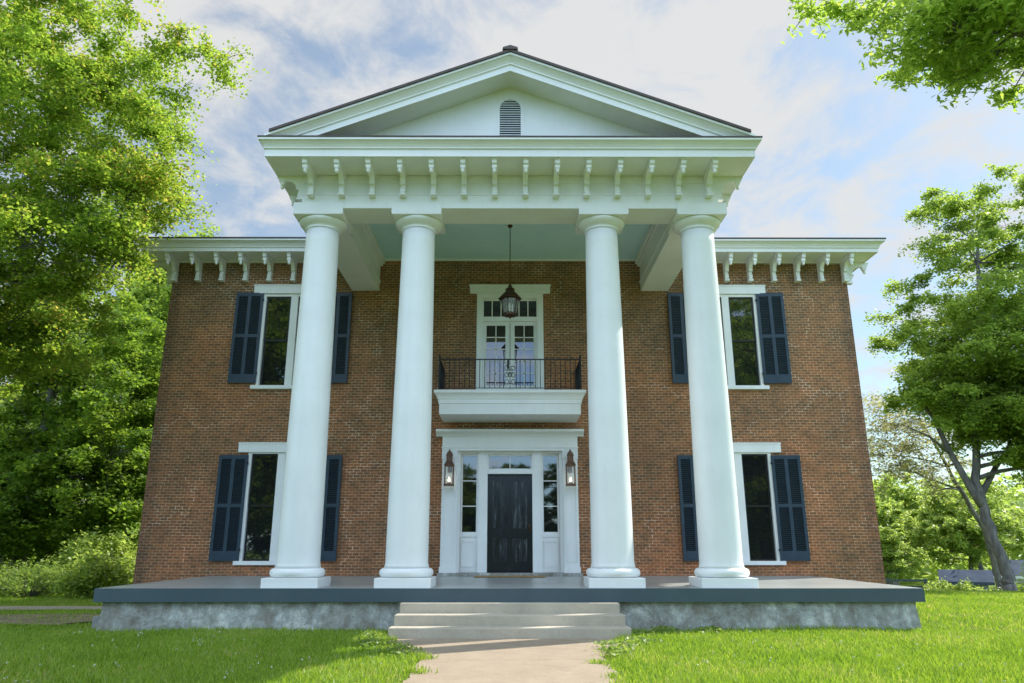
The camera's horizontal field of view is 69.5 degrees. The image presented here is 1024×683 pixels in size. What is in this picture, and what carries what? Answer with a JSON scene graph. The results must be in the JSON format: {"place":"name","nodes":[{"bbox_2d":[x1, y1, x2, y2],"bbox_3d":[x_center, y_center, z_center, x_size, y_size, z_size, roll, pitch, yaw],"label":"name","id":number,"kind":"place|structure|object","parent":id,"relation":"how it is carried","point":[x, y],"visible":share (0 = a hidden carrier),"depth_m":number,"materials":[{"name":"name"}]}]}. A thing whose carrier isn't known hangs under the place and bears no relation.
{"place":"outdoors","nodes":[
{"label":"outdoors","id":0,"kind":"place"},
{"bbox_2d":[0,606,101,609],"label":"driveway","id":1,"kind":"structure","parent":0,"point":[43,607],"depth_m":18.13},
{"bbox_2d":[0,561,1023,682],"bbox_3d":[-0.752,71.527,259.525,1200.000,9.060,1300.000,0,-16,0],"label":"lawn ground","id":2,"kind":"structure","parent":0,"point":[901,584],"depth_m":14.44,"materials":[{"name":"green plant"}]},
{"bbox_2d":[0,558,27,594],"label":"shrub","id":3,"kind":"object","parent":2,"relation":"on","point":[7,570],"visible":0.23,"depth_m":23.65,"materials":[{"name":"green plant"}]},
{"bbox_2d":[0,555,69,598],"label":"shrub","id":4,"kind":"object","parent":2,"relation":"on","point":[13,587],"visible":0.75,"depth_m":22.24,"materials":[{"name":"green plant"}]},
{"bbox_2d":[0,613,100,624],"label":"bare earth","id":5,"kind":"structure","parent":2,"relation":"on","point":[14,619],"depth_m":15.43,"materials":[{"name":"brown soil"}]},
{"bbox_2d":[0,382,120,568],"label":"pale tree","id":6,"kind":"object","parent":2,"relation":"on","point":[3,402],"visible":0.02,"depth_m":44.33,"materials":[{"name":"green plant"}]},
{"bbox_2d":[0,290,166,587],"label":"dense tree","id":7,"kind":"object","parent":2,"relation":"on","point":[38,507],"visible":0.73,"depth_m":27.63,"materials":[{"name":"green plant"}]},
{"bbox_2d":[37,524,137,592],"bbox_3d":[-14.291,7.497,25.434,3.532,2.380,3.346,14,-21,-40],"label":"shrub","id":8,"kind":"object","parent":2,"relation":"on","point":[108,543],"visible":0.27,"depth_m":25.34,"materials":[{"name":"green plant"}]},
{"bbox_2d":[40,543,135,597],"bbox_3d":[-12.564,6.928,22.291,3.061,1.661,2.589,0,-16,0],"label":"shrub","id":9,"kind":"object","parent":2,"relation":"on","point":[93,573],"visible":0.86,"depth_m":21.78,"materials":[{"name":"green plant"}]},
{"bbox_2d":[91,616,99,628],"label":"stone block","id":10,"kind":"structure","parent":2,"relation":"on","point":[95,619],"depth_m":13.29,"materials":[{"name":"grey stone"}]},
{"bbox_2d":[54,266,163,503],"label":"pale tree","id":11,"kind":"object","parent":2,"relation":"on","point":[142,297],"visible":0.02,"depth_m":44.74,"materials":[{"name":"green plant"}]},
{"bbox_2d":[44,223,222,502],"bbox_3d":[-18.717,3.679,40.922,11.370,21.929,11.315,15,-21,-42],"label":"tree","id":12,"kind":"object","parent":2,"relation":"on","point":[159,288],"visible":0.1,"depth_m":39.74,"materials":[{"name":"green plant"}]},
{"bbox_2d":[0,0,268,441],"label":"maple tree","id":13,"kind":"object","parent":2,"relation":"on","point":[39,289],"visible":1,"depth_m":17.28,"materials":[{"name":"green plant"}]},
{"bbox_2d":[382,639,626,682],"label":"walk","id":14,"kind":"structure","parent":2,"relation":"on","point":[508,660],"depth_m":9.72,"materials":[{"name":"concrete"}]},
{"bbox_2d":[93,45,925,638],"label":"brick house","id":15,"kind":"structure","parent":2,"relation":"on","point":[669,369],"depth_m":18.39,"materials":[{"name":"brown brick"}]},
{"bbox_2d":[233,442,286,564],"bbox_3d":[-5.954,4.105,18.800,2.260,3.046,0.225,0,-16,0],"label":"window","id":16,"kind":"structure","parent":15,"relation":"in","point":[265,472],"depth_m":18.82,"materials":[{"name":"white paint"}]},
{"bbox_2d":[250,284,336,388],"bbox_3d":[-5.954,-0.133,19.986,2.260,2.927,0.225,0,-16,0],"label":"window","id":17,"kind":"structure","parent":15,"relation":"in","point":[281,304],"depth_m":20.00,"materials":[{"name":"white paint"}]},
{"bbox_2d":[443,449,454,485],"bbox_3d":[-1.583,3.185,18.675,0.264,0.930,0.357,0,-16,0],"label":"wall lantern","id":18,"kind":"object","parent":15,"relation":"attached to","point":[449,463],"depth_m":18.58,"materials":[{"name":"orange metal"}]},
{"bbox_2d":[474,575,545,576],"bbox_3d":[-0.052,5.614,17.640,1.680,0.023,0.640,0,-16,0],"label":"doormat","id":19,"kind":"object","parent":15,"relation":"on","point":[509,576],"visible":1,"depth_m":17.34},
{"bbox_2d":[498,224,521,318],"bbox_3d":[-0.047,-1.721,18.083,0.536,2.440,0.536,6,-17,-22],"label":"hanging lantern","id":20,"kind":"object","parent":15,"relation":"hanging from","point":[509,295],"visible":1,"depth_m":17.79,"materials":[{"name":"brown metal"}]},
{"bbox_2d":[469,284,550,389],"bbox_3d":[-0.054,0.026,20.013,2.230,3.225,0.340,0,-16,0],"label":"balcony doorway","id":21,"kind":"structure","parent":15,"relation":"in","point":[521,336],"depth_m":20.03,"materials":[{"name":"white paint"}]},
{"bbox_2d":[487,474,532,571],"bbox_3d":[-0.054,4.612,18.803,1.146,2.426,0.140,0,-16,0],"label":"front door","id":22,"kind":"structure","parent":15,"relation":"in","point":[509,513],"depth_m":18.82,"materials":[{"name":"black wood"}]},
{"bbox_2d":[565,449,575,485],"bbox_3d":[1.477,3.187,18.683,0.264,0.930,0.357,0,-16,0],"label":"wall lantern","id":23,"kind":"object","parent":15,"relation":"attached to","point":[570,463],"depth_m":18.57,"materials":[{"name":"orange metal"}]},
{"bbox_2d":[683,285,769,389],"bbox_3d":[5.846,-0.124,20.018,2.260,2.927,0.225,0,-16,0],"label":"window","id":24,"kind":"structure","parent":15,"relation":"in","point":[743,361],"depth_m":20.03,"materials":[{"name":"white paint"}]},
{"bbox_2d":[733,442,786,564],"bbox_3d":[5.846,4.114,18.832,2.260,3.046,0.225,0,-16,0],"label":"window","id":25,"kind":"structure","parent":15,"relation":"in","point":[752,460],"depth_m":18.85,"materials":[{"name":"white paint"}]},
{"bbox_2d":[0,630,1021,682],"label":"clover flowers","id":26,"kind":"object","parent":2,"relation":"on","point":[379,662],"visible":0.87,"depth_m":9.71,"materials":[{"name":"white plant"}]},
{"bbox_2d":[3,470,1023,584],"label":"wood","id":27,"kind":"object","parent":2,"relation":"on","point":[1016,502],"visible":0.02,"depth_m":82.23,"materials":[{"name":"green plant"}]},
{"bbox_2d":[333,625,726,657],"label":"lawn weeds","id":28,"kind":"object","parent":2,"relation":"on","point":[603,642],"visible":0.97,"depth_m":11.03,"materials":[{"name":"green plant"}]},
{"bbox_2d":[781,0,1023,114],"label":"ash tree","id":29,"kind":"object","parent":2,"relation":"on","point":[964,33],"visible":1,"depth_m":10.54,"materials":[{"name":"green plant"}]},
{"bbox_2d":[878,525,928,584],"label":"pale tree","id":30,"kind":"object","parent":2,"relation":"on","point":[896,551],"visible":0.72,"depth_m":50.33,"materials":[{"name":"green plant"}]},
{"bbox_2d":[875,495,933,584],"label":"pale tree","id":31,"kind":"object","parent":2,"relation":"on","point":[888,514],"visible":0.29,"depth_m":55.33,"materials":[{"name":"green plant"}]},
{"bbox_2d":[873,473,937,585],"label":"pale tree","id":32,"kind":"object","parent":2,"relation":"on","point":[906,496],"visible":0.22,"depth_m":65.51,"materials":[{"name":"green plant"}]},
{"bbox_2d":[885,579,927,589],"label":"rail fence","id":33,"kind":"object","parent":2,"relation":"on","point":[925,581],"visible":0.15,"depth_m":43.96,"materials":[{"name":"grey wood"}]},
{"bbox_2d":[862,387,1001,589],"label":"sparse tree","id":34,"kind":"object","parent":2,"relation":"on","point":[905,446],"visible":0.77,"depth_m":44.66,"materials":[{"name":"green plant"}]},
{"bbox_2d":[863,162,1023,590],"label":"forked tree","id":35,"kind":"object","parent":2,"relation":"on","point":[970,401],"visible":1,"depth_m":36.48,"materials":[{"name":"green plant"}]},
{"bbox_2d":[923,577,990,590],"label":"bush","id":36,"kind":"object","parent":2,"relation":"on","point":[943,586],"visible":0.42,"depth_m":42.12,"materials":[{"name":"green plant"}]},
{"bbox_2d":[908,482,1023,569],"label":"pale tree","id":37,"kind":"object","parent":2,"relation":"on","point":[949,519],"visible":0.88,"depth_m":52.54,"materials":[{"name":"green plant"}]},
{"bbox_2d":[938,569,994,590],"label":"shed","id":38,"kind":"structure","parent":2,"relation":"on","point":[983,578],"depth_m":46.78,"materials":[{"name":"grey"}]},
{"bbox_2d":[911,475,1023,569],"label":"pale tree","id":39,"kind":"object","parent":2,"relation":"on","point":[922,516],"visible":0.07,"depth_m":59.78,"materials":[{"name":"green plant"}]},
{"bbox_2d":[987,580,1023,590],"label":"bush","id":40,"kind":"object","parent":2,"relation":"on","point":[1017,585],"visible":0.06,"depth_m":42.94,"materials":[{"name":"green plant"}]},
{"bbox_2d":[992,560,1023,585],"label":"long outbuilding","id":41,"kind":"structure","parent":2,"relation":"on","point":[1016,567],"depth_m":50.71,"materials":[{"name":"white paint"}]},
{"bbox_2d":[1006,507,1023,542],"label":"pale tree","id":42,"kind":"object","parent":2,"relation":"on","point":[1015,513],"visible":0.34,"depth_m":59.96,"materials":[{"name":"green plant"}]},
{"bbox_2d":[1016,562,1023,589],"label":"bush","id":43,"kind":"object","parent":2,"relation":"on","point":[1020,579],"visible":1,"depth_m":27.35,"materials":[{"name":"green plant"}]},
{"bbox_2d":[0,0,1023,535],"label":"sky","id":44,"kind":"structure","parent":0,"point":[839,153],"materials":[{"name":"blue"}]}
]}

